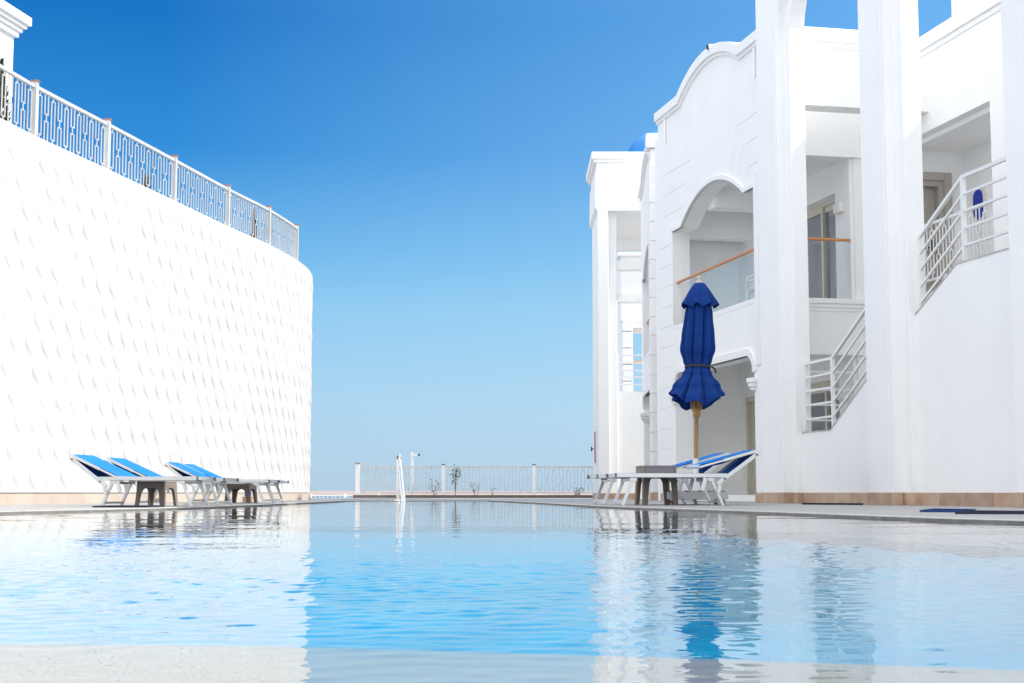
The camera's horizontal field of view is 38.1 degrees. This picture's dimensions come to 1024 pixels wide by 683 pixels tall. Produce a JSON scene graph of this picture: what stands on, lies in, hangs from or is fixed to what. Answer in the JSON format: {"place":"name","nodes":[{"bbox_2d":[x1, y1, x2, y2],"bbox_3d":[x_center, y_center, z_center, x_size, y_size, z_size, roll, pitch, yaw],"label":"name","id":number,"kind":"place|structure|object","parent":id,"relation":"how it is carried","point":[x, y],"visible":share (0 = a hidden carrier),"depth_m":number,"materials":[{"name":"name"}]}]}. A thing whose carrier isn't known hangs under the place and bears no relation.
{"place":"outdoors","nodes":[
{"label":"outdoors","id":0,"kind":"place"},
{"bbox_2d":[0,0,31,121],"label":"terrace building","id":1,"kind":"structure","parent":0,"point":[14,22],"depth_m":23.38,"materials":[{"name":"white paint"}]},
{"bbox_2d":[312,496,352,497],"bbox_3d":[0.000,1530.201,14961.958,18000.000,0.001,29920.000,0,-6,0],"label":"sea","id":2,"kind":"structure","parent":0,"point":[331,496],"depth_m":2767.33,"materials":[{"name":"blue liquid"}]},
{"bbox_2d":[310,494,379,497],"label":"fence","id":3,"kind":"object","parent":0,"point":[344,495],"visible":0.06,"depth_m":61.64,"materials":[{"name":"white metal"}]},
{"bbox_2d":[310,491,593,494],"bbox_3d":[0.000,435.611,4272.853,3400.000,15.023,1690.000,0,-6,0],"label":"hills","id":4,"kind":"structure","parent":0,"point":[332,492],"depth_m":3790.47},
{"bbox_2d":[4,0,951,490],"label":"sky","id":5,"kind":"structure","parent":0,"point":[430,159],"materials":[{"name":"blue"}]},
{"bbox_2d":[0,501,1023,682],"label":"water","id":6,"kind":"structure","parent":0,"point":[957,585],"depth_m":2.96,"materials":[{"name":"blue liquid"}]},
{"bbox_2d":[0,565,1023,669],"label":"pool floor","id":7,"kind":"structure","parent":0,"point":[958,662],"depth_m":7.08,"materials":[{"name":"teal tile"}]},
{"bbox_2d":[0,498,1023,523],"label":"deck","id":8,"kind":"structure","parent":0,"point":[898,510],"depth_m":17.64,"materials":[{"name":"grey tile"}]},
{"bbox_2d":[92,505,164,506],"bbox_3d":[-4.315,1.855,16.712,0.640,0.017,0.633,0,-6,5],"label":"floor mat","id":9,"kind":"object","parent":8,"relation":"on","point":[131,506],"visible":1,"depth_m":16.76,"materials":[{"name":"rubber"}]},
{"bbox_2d":[68,454,215,506],"bbox_3d":[-4.465,1.682,17.955,1.654,0.630,0.645,-1,-6,11],"label":"sun lounger","id":10,"kind":"object","parent":8,"relation":"on","point":[98,470],"visible":0.97,"depth_m":17.82,"materials":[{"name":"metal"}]},
{"bbox_2d":[0,118,312,504],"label":"retaining wall","id":11,"kind":"structure","parent":8,"relation":"on","point":[147,328],"depth_m":24.09,"materials":[{"name":"paint"}]},
{"bbox_2d":[142,171,151,188],"bbox_3d":[-6.139,-2.634,24.989,0.164,0.520,0.099,0,-6,0],"label":"yucca","id":12,"kind":"object","parent":11,"relation":"on","point":[145,185],"visible":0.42,"depth_m":24.97,"materials":[{"name":"green plant"}]},
{"bbox_2d":[0,64,299,259],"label":"terrace railing","id":13,"kind":"object","parent":11,"relation":"on","point":[108,126],"visible":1,"depth_m":24.62,"materials":[{"name":"white metal"}]},
{"bbox_2d":[250,207,257,238],"bbox_3d":[-5.243,-2.295,30.190,0.180,0.907,0.166,0,-6,0],"label":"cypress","id":14,"kind":"object","parent":11,"relation":"on","point":[254,225],"visible":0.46,"depth_m":30.17,"materials":[{"name":"green plant"}]},
{"bbox_2d":[135,481,177,505],"bbox_3d":[-4.390,1.880,18.354,0.387,0.304,0.387,-1,-6,14],"label":"side table","id":15,"kind":"object","parent":8,"relation":"on","point":[152,487],"visible":0.97,"depth_m":18.21,"materials":[{"name":"beige plastic"}]},
{"bbox_2d":[104,458,238,504],"bbox_3d":[-4.494,1.851,19.620,1.654,0.630,0.646,-1,-6,9],"label":"sun lounger","id":16,"kind":"object","parent":8,"relation":"on","point":[130,467],"visible":0.47,"depth_m":19.72,"materials":[{"name":"metal"}]},
{"bbox_2d":[163,462,279,502],"bbox_3d":[-4.528,2.207,23.185,1.692,0.644,0.660,-1,-6,7],"label":"sun lounger","id":17,"kind":"object","parent":8,"relation":"on","point":[177,469],"visible":0.66,"depth_m":23.00,"materials":[{"name":"metal"}]},
{"bbox_2d":[183,464,288,502],"bbox_3d":[-4.590,2.348,24.578,1.692,0.644,0.660,-1,-6,7],"label":"sun lounger","id":18,"kind":"object","parent":8,"relation":"on","point":[202,470],"visible":0.34,"depth_m":24.72,"materials":[{"name":"metal"}]},
{"bbox_2d":[224,484,257,502],"bbox_3d":[-4.317,2.421,23.677,0.416,0.304,0.416,-1,-6,8],"label":"side table","id":19,"kind":"object","parent":8,"relation":"on","point":[246,488],"visible":0.77,"depth_m":23.51,"materials":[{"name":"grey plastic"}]},
{"bbox_2d":[411,453,419,494],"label":"camera pole","id":20,"kind":"object","parent":8,"relation":"on","point":[412,454],"visible":0.62,"depth_m":46.98,"materials":[{"name":"white metal"}]},
{"bbox_2d":[428,479,441,494],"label":"shrub","id":21,"kind":"object","parent":8,"relation":"on","point":[435,487],"visible":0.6,"depth_m":46.60,"materials":[{"name":"green plant"}]},
{"bbox_2d":[449,465,460,494],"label":"shrub","id":22,"kind":"object","parent":8,"relation":"on","point":[452,474],"visible":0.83,"depth_m":46.83,"materials":[{"name":"green plant"}]},
{"bbox_2d":[353,463,593,497],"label":"fence","id":23,"kind":"object","parent":8,"relation":"on","point":[357,482],"visible":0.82,"depth_m":45.38,"materials":[{"name":"white metal"}]},
{"bbox_2d":[0,644,1023,682],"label":"pool ledge","id":24,"kind":"object","parent":8,"relation":"attached to","point":[865,675],"visible":0.44,"depth_m":1.61,"materials":[{"name":"tile"}]},
{"bbox_2d":[0,500,1023,523],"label":"pool coping","id":25,"kind":"object","parent":8,"relation":"on","point":[832,514],"visible":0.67,"depth_m":13.26,"materials":[{"name":"grey stone"}]},
{"bbox_2d":[586,152,642,498],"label":"building","id":26,"kind":"structure","parent":8,"relation":"on","point":[613,179],"depth_m":38.02,"materials":[{"name":"white paint"}]},
{"bbox_2d":[591,432,595,462],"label":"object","id":27,"kind":"object","parent":26,"relation":"attached to","point":[594,448],"visible":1,"depth_m":38.40,"materials":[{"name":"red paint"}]},
{"bbox_2d":[628,131,657,151],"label":"cupola","id":28,"kind":"object","parent":26,"relation":"on","point":[638,145],"visible":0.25,"depth_m":40.99,"materials":[{"name":"blue paint"}]},
{"bbox_2d":[617,252,641,391],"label":"villa","id":29,"kind":"object","parent":8,"relation":"on","point":[629,320],"visible":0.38,"depth_m":44.34,"materials":[{"name":"white paint"}]},
{"bbox_2d":[637,133,657,499],"bbox_3d":[5.280,-0.428,34.529,4.723,8.170,5.577,0,-6,0],"label":"villa","id":30,"kind":"object","parent":8,"relation":"on","point":[646,198],"visible":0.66,"depth_m":32.34,"materials":[{"name":"white paint"}]},
{"bbox_2d":[634,465,677,504],"bbox_3d":[1.936,1.932,19.957,0.484,0.525,0.484,1,-6,-9],"label":"side table","id":31,"kind":"object","parent":8,"relation":"on","point":[645,482],"visible":0.71,"depth_m":19.77,"materials":[{"name":"beige plastic"}]},
{"bbox_2d":[587,452,729,504],"bbox_3d":[2.064,1.929,20.885,1.923,0.732,0.750,1,-6,-9],"label":"sun lounger","id":32,"kind":"object","parent":8,"relation":"on","point":[680,481],"visible":0.51,"depth_m":20.70,"materials":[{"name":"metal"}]},
{"bbox_2d":[606,449,760,504],"bbox_3d":[2.236,1.785,19.461,1.923,0.732,0.750,1,-6,-7],"label":"sun lounger","id":33,"kind":"object","parent":8,"relation":"on","point":[742,459],"visible":0.99,"depth_m":19.23,"materials":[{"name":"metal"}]},
{"bbox_2d":[663,458,727,504],"bbox_3d":[2.507,1.919,20.360,0.804,0.630,0.780,0,-6,0],"label":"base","id":34,"kind":"object","parent":8,"relation":"on","point":[696,493],"visible":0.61,"depth_m":19.96,"materials":[{"name":"white paint"}]},
{"bbox_2d":[669,275,724,457],"bbox_3d":[2.553,0.558,20.503,0.777,2.971,0.886,0,-6,0],"label":"parasol","id":35,"kind":"object","parent":34,"relation":"on","point":[696,389],"visible":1,"depth_m":20.40,"materials":[{"name":"blue fabric"}]},
{"bbox_2d":[654,26,866,502],"bbox_3d":[6.000,-1.231,28.038,5.027,8.455,7.320,1,-6,-12],"label":"villa","id":36,"kind":"object","parent":8,"relation":"on","point":[706,190],"visible":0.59,"depth_m":27.38,"materials":[{"name":"white plaster"},{"name":"wood"},{"name":"clear glass"}]},
{"bbox_2d":[745,275,754,300],"bbox_3d":[4.552,-0.952,27.246,0.550,0.864,0.588,-1,-6,10],"label":"armchair","id":37,"kind":"object","parent":36,"relation":"on","point":[748,291],"visible":0.28,"depth_m":27.04,"materials":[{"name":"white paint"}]},
{"bbox_2d":[746,396,756,494],"bbox_3d":[4.979,2.098,29.959,0.180,1.980,0.900,1,-6,-12],"label":"terrace door","id":38,"kind":"structure","parent":36,"relation":"in","point":[750,401],"depth_m":30.27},
{"bbox_2d":[807,197,836,297],"bbox_3d":[5.717,-1.553,27.122,0.110,1.990,1.750,1,-6,-12],"label":"sliding door","id":39,"kind":"structure","parent":36,"relation":"in","point":[822,271],"depth_m":27.14,"materials":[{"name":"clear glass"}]},
{"bbox_2d":[811,380,839,430],"bbox_3d":[5.717,1.745,26.787,0.110,2.040,1.750,1,-6,-12],"label":"sliding door","id":40,"kind":"structure","parent":36,"relation":"in","point":[816,396],"depth_m":27.07,"materials":[{"name":"white glass"}]},
{"bbox_2d":[802,503,863,504],"bbox_3d":[4.422,2.237,20.465,0.778,0.017,1.548,5,-8,-41],"label":"floor mat","id":41,"kind":"object","parent":8,"relation":"on","point":[833,503],"visible":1,"depth_m":20.02,"materials":[{"name":"rubber"}]},
{"bbox_2d":[755,0,1023,507],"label":"arcade","id":42,"kind":"object","parent":8,"relation":"on","point":[932,413],"visible":0.87,"depth_m":19.67,"materials":[{"name":"white paint"}]},
{"bbox_2d":[920,508,976,511],"bbox_3d":[3.871,1.486,13.078,0.432,0.017,1.449,-2,-6,21],"label":"floor mat","id":43,"kind":"object","parent":8,"relation":"on","point":[938,510],"visible":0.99,"depth_m":12.55,"materials":[{"name":"blue rubber"}]},
{"bbox_2d":[955,510,1023,513],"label":"floor mat","id":44,"kind":"object","parent":8,"relation":"on","point":[988,512],"visible":1,"depth_m":11.38,"materials":[{"name":"rubber"}]},
{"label":"pool shelf","id":45,"kind":"structure","parent":8,"relation":"attached to","visible":0},
{"bbox_2d":[394,454,405,501],"bbox_3d":[-2.115,2.610,28.306,0.127,0.966,2.090,1,-6,-8],"label":"pool handrail","id":46,"kind":"object","parent":45,"relation":"on","point":[400,489],"visible":0.89,"depth_m":28.80,"materials":[{"name":"metal"}]},
{"bbox_2d":[805,0,1008,299],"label":"stair block","id":47,"kind":"structure","parent":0,"point":[962,94],"depth_m":24.60,"materials":[{"name":"white paint"}]},
{"bbox_2d":[923,187,936,292],"bbox_3d":[7.125,-1.718,26.050,0.700,2.020,0.130,1,-6,-12],"label":"door","id":48,"kind":"structure","parent":47,"relation":"in","point":[928,193],"depth_m":26.14,"materials":[{"name":"beige"}]},
{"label":"terrace","id":49,"kind":"structure","parent":0,"visible":0},
{"bbox_2d":[0,57,10,120],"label":"cypress","id":50,"kind":"object","parent":49,"relation":"on","point":[1,73],"visible":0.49,"depth_m":20.84,"materials":[{"name":"green plant"}]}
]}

